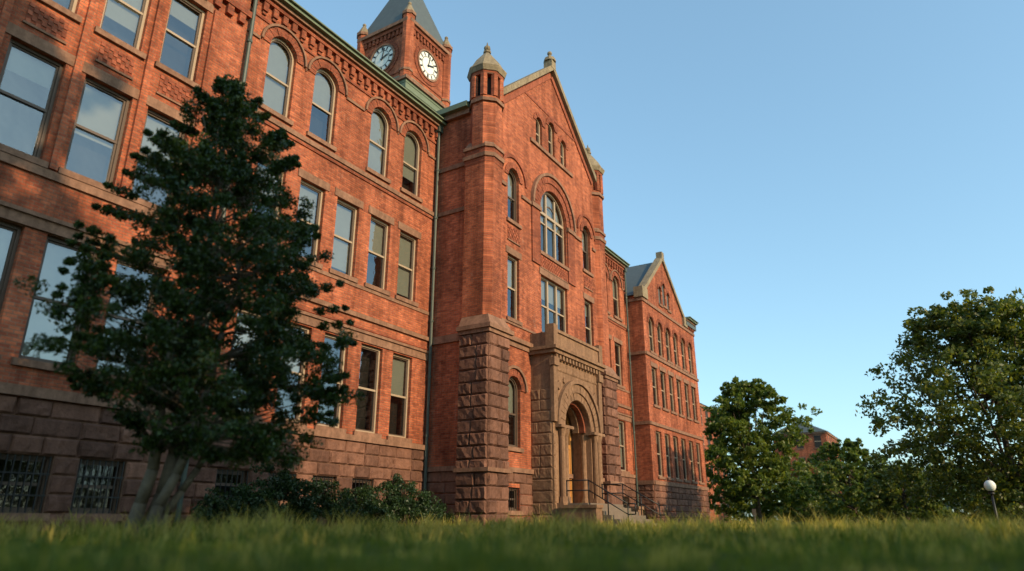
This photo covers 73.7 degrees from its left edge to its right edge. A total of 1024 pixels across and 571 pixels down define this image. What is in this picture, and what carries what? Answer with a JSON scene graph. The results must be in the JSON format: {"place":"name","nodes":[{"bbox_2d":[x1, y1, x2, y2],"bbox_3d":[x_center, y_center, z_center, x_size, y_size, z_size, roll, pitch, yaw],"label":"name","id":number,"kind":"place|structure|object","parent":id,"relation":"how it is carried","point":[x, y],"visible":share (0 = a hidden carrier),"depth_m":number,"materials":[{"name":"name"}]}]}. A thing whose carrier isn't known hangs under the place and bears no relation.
{"place":"outdoors","nodes":[
{"label":"outdoors","id":0,"kind":"place"},
{"bbox_2d":[0,0,689,474],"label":"window blinds","id":1,"kind":"object","parent":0,"point":[100,112],"depth_m":20.39,"materials":[{"name":"white fabric"}]},
{"bbox_2d":[0,498,1023,570],"bbox_3d":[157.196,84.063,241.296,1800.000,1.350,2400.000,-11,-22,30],"label":"lawn ground","id":2,"kind":"structure","parent":0,"point":[722,555],"depth_m":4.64,"materials":[{"name":"green plant"}]},
{"bbox_2d":[13,74,364,535],"bbox_3d":[-5.329,-0.098,12.100,5.132,8.834,5.426,-11,-22,30],"label":"holly tree","id":3,"kind":"object","parent":2,"relation":"on","point":[183,335],"visible":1,"depth_m":11.34,"materials":[{"name":"green plant"}]},
{"bbox_2d":[189,482,268,526],"bbox_3d":[-7.014,5.567,17.027,1.855,1.290,1.836,5,-20,-16],"label":"shrub","id":4,"kind":"object","parent":2,"relation":"on","point":[240,495],"visible":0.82,"depth_m":16.69,"materials":[{"name":"green plant"}]},
{"bbox_2d":[228,460,320,527],"bbox_3d":[-6.336,5.666,18.343,2.001,1.963,2.877,-11,-22,30],"label":"shrub","id":5,"kind":"object","parent":2,"relation":"on","point":[279,490],"visible":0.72,"depth_m":18.07,"materials":[{"name":"green plant"}]},
{"bbox_2d":[0,343,636,525],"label":"base backing","id":6,"kind":"object","parent":2,"relation":"on","point":[48,481],"visible":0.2,"depth_m":16.49,"materials":[{"name":"brown stone"}]},
{"bbox_2d":[279,477,367,527],"bbox_3d":[-5.296,6.263,19.419,1.914,1.534,2.709,-11,-22,30],"label":"shrub","id":7,"kind":"object","parent":2,"relation":"on","point":[325,502],"visible":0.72,"depth_m":19.19,"materials":[{"name":"green plant"}]},
{"bbox_2d":[0,0,709,518],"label":"walls","id":8,"kind":"structure","parent":2,"relation":"on","point":[472,242],"depth_m":26.88,"materials":[{"name":"red brick"}]},
{"bbox_2d":[0,0,554,507],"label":"window","id":9,"kind":"structure","parent":8,"relation":"attached to","point":[20,122],"depth_m":17.65,"materials":[{"name":"glass"}]},
{"bbox_2d":[25,1,592,289],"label":"terracotta panels","id":10,"kind":"object","parent":8,"relation":"attached to","point":[520,91],"visible":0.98,"depth_m":29.23,"materials":[{"name":"ceramic"}]},
{"bbox_2d":[0,0,700,513],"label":"window sashes","id":11,"kind":"object","parent":8,"relation":"in","point":[116,142],"depth_m":17.59,"materials":[{"name":"brown wood"}]},
{"bbox_2d":[0,0,708,520],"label":"stone trim","id":12,"kind":"structure","parent":8,"relation":"attached to","point":[94,188],"depth_m":24.14,"materials":[{"name":"brown stone"}]},
{"bbox_2d":[279,0,697,324],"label":"copper gutters","id":13,"kind":"object","parent":12,"relation":"on","point":[325,30],"visible":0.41,"depth_m":27.45,"materials":[{"name":"green metal"}]},
{"bbox_2d":[25,0,693,432],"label":"moulded brickwork","id":14,"kind":"object","parent":8,"relation":"attached to","point":[413,114],"visible":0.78,"depth_m":27.76,"materials":[{"name":"brick"}]},
{"bbox_2d":[71,0,701,481],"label":"window frames","id":15,"kind":"structure","parent":8,"relation":"in","point":[543,214],"depth_m":26.65,"materials":[{"name":"beige wood"}]},
{"bbox_2d":[467,43,687,327],"bbox_3d":[6.349,-5.380,43.010,2.150,9.080,31.537,-10,-22,28],"label":"coping","id":16,"kind":"object","parent":8,"relation":"attached to","point":[487,60],"visible":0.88,"depth_m":36.84,"materials":[{"name":"beige stone"}]},
{"bbox_2d":[468,100,695,331],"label":"slate roof","id":17,"kind":"structure","parent":8,"relation":"attached to","point":[635,275],"depth_m":51.16,"materials":[{"name":"grey stone"}]},
{"bbox_2d":[357,0,452,111],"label":"clock tower","id":18,"kind":"structure","parent":17,"relation":"on","point":[404,44],"depth_m":41.04,"materials":[{"name":"red brick"}]},
{"bbox_2d":[0,332,710,531],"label":"rusticated stone base","id":19,"kind":"object","parent":2,"relation":"on","point":[482,496],"visible":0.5,"depth_m":24.14,"materials":[{"name":"brown stone"}]},
{"bbox_2d":[0,453,628,512],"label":"window grilles","id":20,"kind":"object","parent":19,"relation":"on","point":[109,477],"depth_m":15.63,"materials":[{"name":"black metal"}]},
{"bbox_2d":[326,484,394,524],"bbox_3d":[-4.606,6.701,20.615,1.843,1.485,2.461,-11,-22,30],"label":"shrub","id":21,"kind":"object","parent":2,"relation":"on","point":[367,496],"visible":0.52,"depth_m":20.53,"materials":[{"name":"green plant"}]},
{"bbox_2d":[362,473,438,523],"bbox_3d":[-3.637,6.958,21.931,2.185,1.854,2.884,-11,-22,30],"label":"shrub","id":22,"kind":"object","parent":2,"relation":"on","point":[396,500],"visible":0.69,"depth_m":21.69,"materials":[{"name":"green plant"}]},
{"bbox_2d":[174,0,638,528],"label":"downspouts","id":23,"kind":"object","parent":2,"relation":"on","point":[439,130],"visible":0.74,"depth_m":27.56,"materials":[{"name":"metal"}]},
{"bbox_2d":[397,489,454,525],"bbox_3d":[-3.041,7.658,23.229,2.070,1.375,2.380,-11,-22,30],"label":"shrub","id":24,"kind":"object","parent":2,"relation":"on","point":[441,508],"visible":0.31,"depth_m":23.08,"materials":[{"name":"green plant"}]},
{"bbox_2d":[529,323,606,523],"bbox_3d":[2.060,6.319,29.886,2.540,8.210,5.080,-11,-22,30],"label":"entrance portal","id":25,"kind":"object","parent":2,"relation":"on","point":[567,369],"visible":0.87,"depth_m":28.74,"materials":[{"name":"beige stone"}]},
{"bbox_2d":[565,413,572,502],"bbox_3d":[1.984,7.261,29.612,0.160,4.250,2.400,-11,-22,30],"label":"entrance door","id":26,"kind":"structure","parent":25,"relation":"in","point":[567,422],"depth_m":30.42,"materials":[{"name":"brown wood"}]},
{"bbox_2d":[566,479,667,523],"bbox_3d":[4.268,8.873,27.571,2.924,1.874,3.449,-11,-22,30],"label":"metal handrail","id":27,"kind":"object","parent":25,"relation":"on","point":[640,502],"visible":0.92,"depth_m":27.07,"materials":[{"name":"black metal"}]},
{"bbox_2d":[701,408,731,522],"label":"walls","id":28,"kind":"structure","parent":2,"relation":"on","point":[705,446],"depth_m":75.41,"materials":[{"name":"red brick"}]},
{"bbox_2d":[700,403,721,512],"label":"trim","id":29,"kind":"structure","parent":28,"relation":"attached to","point":[701,406],"depth_m":75.56,"materials":[{"name":"brown stone"}]},
{"bbox_2d":[700,408,728,511],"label":"window glass","id":30,"kind":"object","parent":28,"relation":"attached to","point":[706,416],"visible":0.03,"depth_m":75.86,"materials":[{"name":"glass"}]},
{"bbox_2d":[752,509,755,520],"bbox_3d":[13.106,12.812,36.749,0.200,1.500,0.090,-11,-22,30],"label":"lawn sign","id":31,"kind":"object","parent":2,"relation":"on","point":[753,512],"visible":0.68,"depth_m":36.89,"materials":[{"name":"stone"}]},
{"bbox_2d":[702,376,822,523],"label":"maple tree","id":32,"kind":"object","parent":2,"relation":"on","point":[746,445],"visible":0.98,"depth_m":57.40,"materials":[{"name":"green plant"}]},
{"bbox_2d":[775,433,837,520],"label":"walls","id":33,"kind":"structure","parent":2,"relation":"on","point":[809,447],"depth_m":107.46,"materials":[{"name":"red brick"}]},
{"bbox_2d":[774,422,836,437],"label":"roof","id":34,"kind":"structure","parent":33,"relation":"on","point":[805,429],"depth_m":108.48,"materials":[{"name":"stone"}]},
{"bbox_2d":[773,431,839,492],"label":"trim","id":35,"kind":"structure","parent":33,"relation":"attached to","point":[821,432],"depth_m":107.60,"materials":[{"name":"brown stone"}]},
{"bbox_2d":[796,435,841,509],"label":"window glass","id":36,"kind":"object","parent":33,"relation":"attached to","point":[817,438],"visible":0.1,"depth_m":107.06,"materials":[{"name":"glass"}]},
{"bbox_2d":[800,437,896,522],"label":"maple tree","id":37,"kind":"object","parent":2,"relation":"on","point":[849,452],"visible":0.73,"depth_m":69.16,"materials":[{"name":"green plant"}]},
{"bbox_2d":[727,455,1017,521],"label":"distant trees","id":38,"kind":"object","parent":2,"relation":"on","point":[833,487],"visible":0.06,"depth_m":96.50,"materials":[{"name":"green plant"}]},
{"bbox_2d":[775,498,981,525],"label":"hedge row","id":39,"kind":"object","parent":2,"relation":"on","point":[806,514],"visible":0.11,"depth_m":75.42,"materials":[{"name":"green plant"}]},
{"bbox_2d":[857,463,956,526],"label":"maple tree","id":40,"kind":"object","parent":2,"relation":"on","point":[897,499],"visible":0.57,"depth_m":59.54,"materials":[{"name":"green plant"}]},
{"bbox_2d":[855,286,1023,526],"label":"oak tree","id":41,"kind":"object","parent":2,"relation":"on","point":[981,331],"visible":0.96,"depth_m":36.64,"materials":[{"name":"green plant"}]},
{"bbox_2d":[984,477,998,518],"bbox_3d":[20.665,9.952,29.072,0.440,3.510,0.440,-11,-22,30],"label":"street lamp","id":42,"kind":"object","parent":2,"relation":"on","point":[989,486],"visible":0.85,"depth_m":29.35,"materials":[{"name":"white glass"}]},
{"bbox_2d":[561,503,660,526],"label":"entrance steps","id":43,"kind":"structure","parent":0,"point":[600,510],"depth_m":26.11,"materials":[{"name":"brown stone"}]},
{"bbox_2d":[294,0,1023,520],"label":"sky","id":44,"kind":"structure","parent":0,"point":[806,175],"materials":[{"name":"blue"}]}
]}

